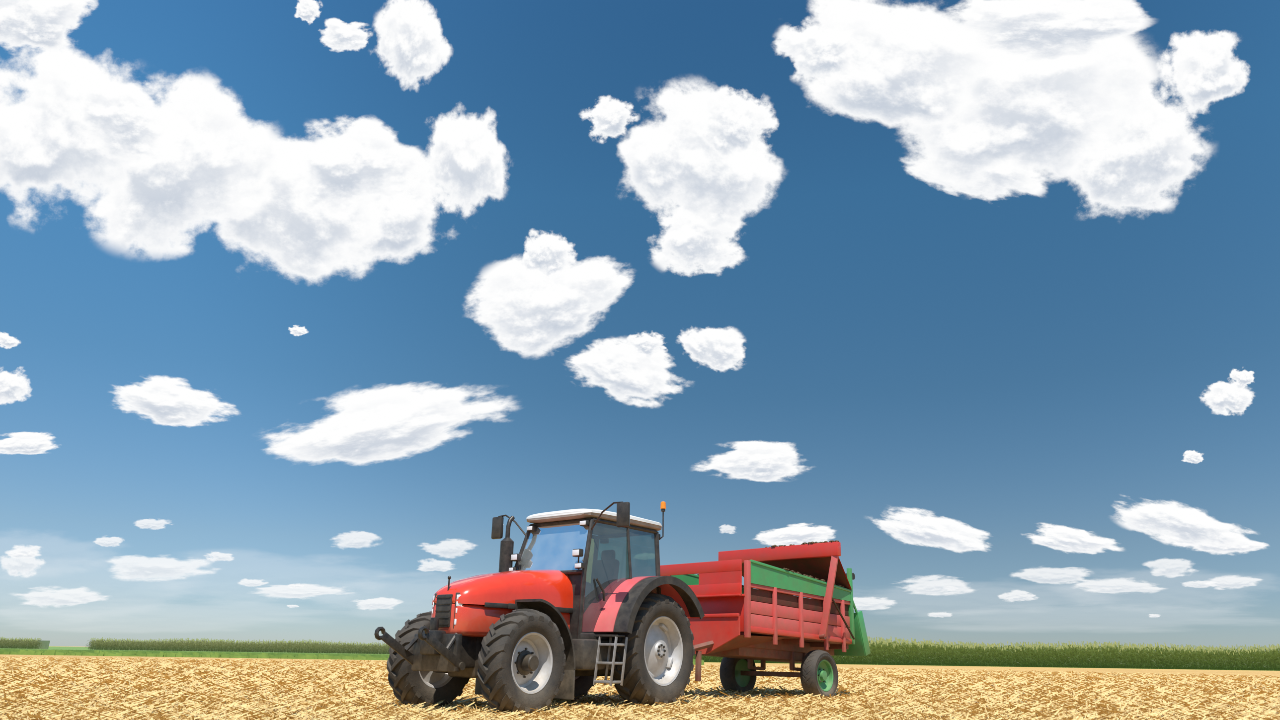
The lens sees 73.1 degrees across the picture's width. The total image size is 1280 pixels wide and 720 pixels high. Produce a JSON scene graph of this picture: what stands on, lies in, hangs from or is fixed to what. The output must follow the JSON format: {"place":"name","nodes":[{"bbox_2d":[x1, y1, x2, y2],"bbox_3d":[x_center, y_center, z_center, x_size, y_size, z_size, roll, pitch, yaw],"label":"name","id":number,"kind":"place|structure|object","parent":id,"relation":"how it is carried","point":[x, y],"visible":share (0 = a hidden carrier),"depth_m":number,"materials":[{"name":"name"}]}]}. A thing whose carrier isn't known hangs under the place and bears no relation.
{"place":"outdoors","nodes":[
{"label":"outdoors","id":0,"kind":"place"},
{"bbox_2d":[0,332,20,348],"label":"cloud","id":1,"kind":"structure","parent":0,"point":[7,341],"depth_m":5157.71,"materials":[{"name":"white"}]},
{"bbox_2d":[0,366,31,404],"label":"cloud","id":2,"kind":"structure","parent":0,"point":[14,387],"depth_m":6023.95,"materials":[{"name":"white"}]},
{"bbox_2d":[0,546,44,577],"bbox_3d":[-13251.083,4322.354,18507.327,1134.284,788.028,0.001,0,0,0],"label":"cloud","id":3,"kind":"structure","parent":0,"point":[25,567],"depth_m":18507.32,"materials":[{"name":"white"}]},
{"bbox_2d":[5,545,40,558],"bbox_3d":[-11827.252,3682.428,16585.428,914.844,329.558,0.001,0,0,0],"label":"cloud","id":4,"kind":"structure","parent":0,"point":[23,552],"depth_m":16585.42,"materials":[{"name":"white"}]},
{"bbox_2d":[0,431,57,454],"bbox_3d":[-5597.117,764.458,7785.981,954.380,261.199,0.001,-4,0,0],"label":"cloud","id":5,"kind":"structure","parent":0,"point":[26,442],"depth_m":7785.98,"materials":[{"name":"white"}]},
{"bbox_2d":[0,0,97,51],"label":"cloud","id":6,"kind":"structure","parent":0,"point":[45,25],"depth_m":2457.93,"materials":[{"name":"white"}]},
{"bbox_2d":[15,586,107,606],"bbox_3d":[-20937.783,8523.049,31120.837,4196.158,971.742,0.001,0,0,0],"label":"cloud","id":7,"kind":"structure","parent":0,"point":[56,598],"depth_m":31120.83,"materials":[{"name":"white"}]},
{"bbox_2d":[0,46,145,224],"bbox_3d":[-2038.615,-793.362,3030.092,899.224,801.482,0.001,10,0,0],"label":"cloud","id":8,"kind":"structure","parent":0,"point":[44,148],"depth_m":3030.09,"materials":[{"name":"white"}]},
{"bbox_2d":[93,536,122,546],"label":"cloud","id":9,"kind":"structure","parent":0,"point":[107,541],"depth_m":14819.71,"materials":[{"name":"white"}]},
{"bbox_2d":[66,79,181,161],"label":"cloud","id":10,"kind":"structure","parent":0,"point":[125,122],"depth_m":2951.69,"materials":[{"name":"white"}]},
{"bbox_2d":[134,518,169,529],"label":"cloud","id":11,"kind":"structure","parent":0,"point":[153,524],"depth_m":12662.96,"materials":[{"name":"white"}]},
{"bbox_2d":[108,555,217,580],"bbox_3d":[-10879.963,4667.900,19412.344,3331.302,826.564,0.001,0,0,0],"label":"cloud","id":12,"kind":"structure","parent":0,"point":[134,567],"depth_m":19412.34,"materials":[{"name":"white"}]},
{"bbox_2d":[113,375,238,426],"bbox_3d":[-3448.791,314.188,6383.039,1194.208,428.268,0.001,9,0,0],"label":"cloud","id":13,"kind":"structure","parent":0,"point":[164,400],"depth_m":6383.04,"materials":[{"name":"white"}]},
{"bbox_2d":[84,74,280,257],"bbox_3d":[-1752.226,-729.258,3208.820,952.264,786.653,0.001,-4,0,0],"label":"cloud","id":14,"kind":"structure","parent":0,"point":[223,163],"depth_m":3208.82,"materials":[{"name":"white"}]},
{"bbox_2d":[204,552,233,560],"bbox_3d":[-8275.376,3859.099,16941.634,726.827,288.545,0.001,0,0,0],"label":"cloud","id":15,"kind":"structure","parent":0,"point":[217,556],"depth_m":16941.63,"materials":[{"name":"white"}]},
{"bbox_2d":[238,578,267,586],"bbox_3d":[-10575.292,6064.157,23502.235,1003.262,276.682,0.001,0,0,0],"label":"cloud","id":16,"kind":"structure","parent":0,"point":[246,582],"depth_m":23502.23,"materials":[{"name":"white"}]},
{"bbox_2d":[287,604,299,607],"bbox_3d":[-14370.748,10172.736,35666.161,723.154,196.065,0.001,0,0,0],"label":"cloud","id":17,"kind":"structure","parent":0,"point":[291,605],"depth_m":35666.15,"materials":[{"name":"white"}]},
{"bbox_2d":[287,583,304,588],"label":"cloud","id":18,"kind":"structure","parent":0,"point":[295,585],"depth_m":24446.56,"materials":[{"name":"white"}]},
{"bbox_2d":[212,137,383,282],"bbox_3d":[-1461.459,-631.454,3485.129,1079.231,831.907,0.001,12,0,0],"label":"cloud","id":19,"kind":"structure","parent":0,"point":[284,230],"depth_m":3485.13,"materials":[{"name":"white"}]},
{"bbox_2d":[288,324,308,335],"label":"cloud","id":20,"kind":"structure","parent":0,"point":[295,330],"depth_m":4955.56,"materials":[{"name":"white"}]},
{"bbox_2d":[255,583,342,598],"bbox_3d":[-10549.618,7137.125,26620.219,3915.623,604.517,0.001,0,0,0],"label":"cloud","id":21,"kind":"structure","parent":0,"point":[305,590],"depth_m":26620.21,"materials":[{"name":"white"}]},
{"bbox_2d":[294,0,321,23],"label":"cloud","id":22,"kind":"structure","parent":0,"point":[308,11],"depth_m":2448.03,"materials":[{"name":"white"}]},
{"bbox_2d":[320,17,371,51],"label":"cloud","id":23,"kind":"structure","parent":0,"point":[340,36],"depth_m":2541.18,"materials":[{"name":"white"}]},
{"bbox_2d":[277,117,419,213],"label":"cloud","id":24,"kind":"structure","parent":0,"point":[359,158],"depth_m":3203.86,"materials":[{"name":"white"}]},
{"bbox_2d":[332,531,378,547],"bbox_3d":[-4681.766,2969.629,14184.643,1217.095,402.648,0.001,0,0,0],"label":"cloud","id":25,"kind":"structure","parent":0,"point":[354,539],"depth_m":14184.64,"materials":[{"name":"white"}]},
{"bbox_2d":[355,597,401,609],"bbox_3d":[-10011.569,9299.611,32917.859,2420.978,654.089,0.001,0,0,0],"label":"cloud","id":26,"kind":"structure","parent":0,"point":[381,602],"depth_m":32917.85,"materials":[{"name":"white"}]},
{"bbox_2d":[265,383,515,465],"bbox_3d":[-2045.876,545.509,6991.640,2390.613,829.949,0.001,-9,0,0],"label":"cloud","id":27,"kind":"structure","parent":0,"point":[366,426],"depth_m":6991.64,"materials":[{"name":"white"}]},
{"bbox_2d":[350,150,444,275],"bbox_3d":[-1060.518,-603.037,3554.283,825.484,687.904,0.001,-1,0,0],"label":"cloud","id":28,"kind":"structure","parent":0,"point":[407,216],"depth_m":3554.28,"materials":[{"name":"white"}]},
{"bbox_2d":[373,0,451,89],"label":"cloud","id":29,"kind":"structure","parent":0,"point":[414,47],"depth_m":2554.87,"materials":[{"name":"white"}]},
{"bbox_2d":[417,558,453,571],"bbox_3d":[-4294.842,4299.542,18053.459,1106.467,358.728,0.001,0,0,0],"label":"cloud","id":30,"kind":"structure","parent":0,"point":[438,565],"depth_m":18053.46,"materials":[{"name":"white"}]},
{"bbox_2d":[419,539,476,558],"bbox_3d":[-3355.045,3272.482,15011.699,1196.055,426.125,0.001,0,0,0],"label":"cloud","id":31,"kind":"structure","parent":0,"point":[452,548],"depth_m":15011.70,"materials":[{"name":"white"}]},
{"bbox_2d":[423,105,506,216],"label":"cloud","id":32,"kind":"structure","parent":0,"point":[467,167],"depth_m":3155.84,"materials":[{"name":"white"}]},
{"bbox_2d":[466,256,632,356],"bbox_3d":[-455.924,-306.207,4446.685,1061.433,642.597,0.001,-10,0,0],"label":"cloud","id":33,"kind":"structure","parent":0,"point":[520,308],"depth_m":4446.69,"materials":[{"name":"white"}]},
{"bbox_2d":[521,229,576,278],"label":"cloud","id":34,"kind":"structure","parent":0,"point":[547,255],"depth_m":3907.89,"materials":[{"name":"white"}]},
{"bbox_2d":[580,95,638,143],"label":"cloud","id":35,"kind":"structure","parent":0,"point":[609,116],"depth_m":2929.78,"materials":[{"name":"white"}]},
{"bbox_2d":[567,337,681,406],"bbox_3d":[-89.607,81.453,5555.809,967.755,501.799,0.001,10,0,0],"label":"cloud","id":36,"kind":"structure","parent":0,"point":[618,369],"depth_m":5555.81,"materials":[{"name":"white"}]},
{"bbox_2d":[0,645,1279,715],"bbox_3d":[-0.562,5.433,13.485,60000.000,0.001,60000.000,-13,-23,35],"label":"ground","id":37,"kind":"structure","parent":0,"point":[1181,672],"depth_m":78.75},
{"bbox_2d":[0,636,42,648],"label":"maize","id":38,"kind":"object","parent":37,"relation":"on","point":[8,643],"visible":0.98,"depth_m":237.21,"materials":[{"name":"green plant"}]},
{"bbox_2d":[2,640,50,648],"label":"maize","id":39,"kind":"object","parent":37,"relation":"on","point":[45,644],"visible":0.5,"depth_m":241.21,"materials":[{"name":"green plant"}]},
{"bbox_2d":[84,637,390,654],"bbox_3d":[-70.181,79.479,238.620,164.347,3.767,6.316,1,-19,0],"label":"maize","id":40,"kind":"object","parent":37,"relation":"on","point":[307,646],"visible":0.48,"depth_m":237.12,"materials":[{"name":"green plant"}]},
{"bbox_2d":[374,501,704,716],"bbox_3d":[-1.418,3.504,12.930,2.860,3.266,5.293,-13,-23,35],"label":"tractor","id":41,"kind":"object","parent":37,"relation":"on","point":[571,603],"visible":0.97,"depth_m":12.46,"materials":[{"name":"metal"}]},
{"bbox_2d":[0,646,1278,670],"bbox_3d":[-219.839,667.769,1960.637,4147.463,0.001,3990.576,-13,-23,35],"label":"verge grass","id":42,"kind":"structure","parent":37,"relation":"on","point":[62,648],"depth_m":225.84,"materials":[{"name":"green plant"}]},
{"bbox_2d":[0,648,704,664],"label":"grass verge tufts","id":43,"kind":"object","parent":42,"relation":"on","point":[197,654],"visible":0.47,"depth_m":78.75,"materials":[{"name":"plant"}]},
{"bbox_2d":[0,655,1279,719],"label":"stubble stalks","id":44,"kind":"object","parent":37,"relation":"on","point":[117,688],"visible":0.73,"depth_m":14.90,"materials":[{"name":"plant"}]},
{"bbox_2d":[659,540,870,698],"bbox_3d":[2.026,4.943,16.712,2.992,2.998,5.659,-16,-28,41],"label":"trailer","id":45,"kind":"object","parent":37,"relation":"on","point":[739,628],"visible":0.86,"depth_m":16.35,"materials":[{"name":"red metal"}]},
{"bbox_2d":[693,647,1278,670],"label":"maize","id":46,"kind":"object","parent":37,"relation":"on","point":[1022,665],"depth_m":117.31,"materials":[{"name":"green plant"}]},
{"bbox_2d":[693,636,1279,670],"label":"maize","id":47,"kind":"object","parent":37,"relation":"on","point":[914,652],"visible":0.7,"depth_m":113.01,"materials":[{"name":"green plant"}]},
{"bbox_2d":[0,0,1279,651],"label":"sky","id":48,"kind":"structure","parent":0,"point":[1005,367],"materials":[{"name":"blue"}]},
{"bbox_2d":[626,331,667,357],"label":"cloud","id":49,"kind":"structure","parent":0,"point":[647,345],"depth_m":5030.91,"materials":[{"name":"white"}]},
{"bbox_2d":[650,210,744,276],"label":"cloud","id":50,"kind":"structure","parent":0,"point":[689,246],"depth_m":3745.44,"materials":[{"name":"white"}]},
{"bbox_2d":[617,79,782,232],"bbox_3d":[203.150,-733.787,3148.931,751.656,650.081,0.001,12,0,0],"label":"cloud","id":51,"kind":"structure","parent":0,"point":[676,164],"depth_m":3148.93,"materials":[{"name":"white"}]},
{"bbox_2d":[678,326,745,371],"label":"cloud","id":52,"kind":"structure","parent":0,"point":[721,349],"depth_m":5093.02,"materials":[{"name":"white"}]},
{"bbox_2d":[719,524,734,534],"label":"cloud","id":53,"kind":"structure","parent":0,"point":[728,528],"depth_m":12337.64,"materials":[{"name":"white"}]},
{"bbox_2d":[692,86,778,159],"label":"cloud","id":54,"kind":"structure","parent":0,"point":[733,122],"depth_m":2949.09,"materials":[{"name":"white"}]},
{"bbox_2d":[694,440,805,481],"bbox_3d":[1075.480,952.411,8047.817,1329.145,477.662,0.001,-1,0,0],"label":"cloud","id":55,"kind":"structure","parent":0,"point":[761,461],"depth_m":8047.82,"materials":[{"name":"white"}]},
{"bbox_2d":[754,522,835,546],"bbox_3d":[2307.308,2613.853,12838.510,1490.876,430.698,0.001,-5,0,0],"label":"cloud","id":56,"kind":"structure","parent":0,"point":[799,533],"depth_m":12838.51,"materials":[{"name":"white"}]},
{"bbox_2d":[774,16,854,84],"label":"cloud","id":57,"kind":"structure","parent":0,"point":[814,51],"depth_m":2598.59,"materials":[{"name":"white"}]},
{"bbox_2d":[853,597,894,610],"bbox_3d":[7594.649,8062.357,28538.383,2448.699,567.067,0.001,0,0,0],"label":"cloud","id":58,"kind":"structure","parent":0,"point":[870,603],"depth_m":28538.38,"materials":[{"name":"white"}]},
{"bbox_2d":[804,0,999,127],"bbox_3d":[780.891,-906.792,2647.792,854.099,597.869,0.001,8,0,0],"label":"cloud","id":59,"kind":"structure","parent":0,"point":[922,65],"depth_m":2647.79,"materials":[{"name":"white"}]},
{"bbox_2d":[872,507,989,552],"bbox_3d":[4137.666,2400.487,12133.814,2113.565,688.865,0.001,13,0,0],"label":"cloud","id":60,"kind":"structure","parent":0,"point":[913,526],"depth_m":12133.81,"materials":[{"name":"white"}]},
{"bbox_2d":[902,574,973,595],"bbox_3d":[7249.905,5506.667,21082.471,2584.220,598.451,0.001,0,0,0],"label":"cloud","id":61,"kind":"structure","parent":0,"point":[935,586],"depth_m":21082.47,"materials":[{"name":"white"}]},
{"bbox_2d":[928,612,952,617],"bbox_3d":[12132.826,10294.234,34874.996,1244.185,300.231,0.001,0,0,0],"label":"cloud","id":62,"kind":"structure","parent":0,"point":[938,614],"depth_m":34875.00,"materials":[{"name":"white"}]},
{"bbox_2d":[901,158,1046,200],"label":"cloud","id":63,"kind":"structure","parent":0,"point":[1006,180],"depth_m":3179.68,"materials":[{"name":"white"}]},
{"bbox_2d":[998,589,1037,602],"bbox_3d":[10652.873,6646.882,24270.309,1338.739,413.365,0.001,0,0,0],"label":"cloud","id":64,"kind":"structure","parent":0,"point":[1015,595],"depth_m":24270.31,"materials":[{"name":"white"}]},
{"bbox_2d":[900,34,1161,189],"bbox_3d":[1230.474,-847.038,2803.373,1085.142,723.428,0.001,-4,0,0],"label":"cloud","id":65,"kind":"structure","parent":0,"point":[1052,120],"depth_m":2803.37,"materials":[{"name":"white"}]},
{"bbox_2d":[942,0,1151,62],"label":"cloud","id":66,"kind":"structure","parent":0,"point":[1032,31],"depth_m":2464.36,"materials":[{"name":"white"}]},
{"bbox_2d":[1011,566,1088,583],"bbox_3d":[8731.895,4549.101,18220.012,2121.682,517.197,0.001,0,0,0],"label":"cloud","id":67,"kind":"structure","parent":0,"point":[1055,575],"depth_m":18220.01,"materials":[{"name":"white"}]},
{"bbox_2d":[1028,522,1121,554],"bbox_3d":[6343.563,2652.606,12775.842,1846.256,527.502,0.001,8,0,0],"label":"cloud","id":68,"kind":"structure","parent":0,"point":[1065,538],"depth_m":12775.84,"materials":[{"name":"white"}]},
{"bbox_2d":[1076,577,1163,593],"bbox_3d":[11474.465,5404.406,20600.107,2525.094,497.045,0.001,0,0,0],"label":"cloud","id":69,"kind":"structure","parent":0,"point":[1114,586],"depth_m":20600.11,"materials":[{"name":"white"}]},
{"bbox_2d":[1066,85,1210,215],"bbox_3d":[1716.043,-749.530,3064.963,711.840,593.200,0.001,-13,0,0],"label":"cloud","id":70,"kind":"structure","parent":0,"point":[1148,164],"depth_m":3064.96,"materials":[{"name":"white"}]},
{"bbox_2d":[1148,614,1160,617],"bbox_3d":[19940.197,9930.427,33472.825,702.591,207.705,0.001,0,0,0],"label":"cloud","id":71,"kind":"structure","parent":0,"point":[1153,615],"depth_m":33472.82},
{"bbox_2d":[1143,558,1195,577],"bbox_3d":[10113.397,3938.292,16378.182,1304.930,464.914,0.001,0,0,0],"label":"cloud","id":72,"kind":"structure","parent":0,"point":[1169,568],"depth_m":16378.18,"materials":[{"name":"white"}]},
{"bbox_2d":[1114,499,1255,547],"bbox_3d":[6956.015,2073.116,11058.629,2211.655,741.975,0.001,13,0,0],"label":"cloud","id":73,"kind":"structure","parent":0,"point":[1169,522],"depth_m":11058.63,"materials":[{"name":"white"}]},
{"bbox_2d":[1181,450,1203,463],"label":"cloud","id":74,"kind":"structure","parent":0,"point":[1194,456],"depth_m":7622.23,"materials":[{"name":"white"}]},
{"bbox_2d":[1182,580,1215,587],"bbox_3d":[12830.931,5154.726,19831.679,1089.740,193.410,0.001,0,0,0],"label":"cloud","id":75,"kind":"structure","parent":0,"point":[1199,584],"depth_m":19831.68,"materials":[{"name":"white"}]},
{"bbox_2d":[1156,30,1249,118],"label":"cloud","id":76,"kind":"structure","parent":0,"point":[1201,71],"depth_m":2684.07,"materials":[{"name":"white"}]},
{"bbox_2d":[1172,538,1268,555],"bbox_3d":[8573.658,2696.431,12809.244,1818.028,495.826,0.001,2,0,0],"label":"cloud","id":77,"kind":"structure","parent":0,"point":[1249,545],"depth_m":12809.24,"materials":[{"name":"white"}]},
{"bbox_2d":[1200,381,1254,415],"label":"cloud","id":78,"kind":"structure","parent":0,"point":[1221,397],"depth_m":5919.55,"materials":[{"name":"white"}]},
{"bbox_2d":[1204,575,1261,589],"bbox_3d":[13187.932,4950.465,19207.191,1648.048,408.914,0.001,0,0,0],"label":"cloud","id":79,"kind":"structure","parent":0,"point":[1234,581],"depth_m":19207.19,"materials":[{"name":"white"}]},
{"bbox_2d":[1229,368,1254,388],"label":"cloud","id":80,"kind":"structure","parent":0,"point":[1242,378],"depth_m":5515.72,"materials":[{"name":"white"}]}
]}

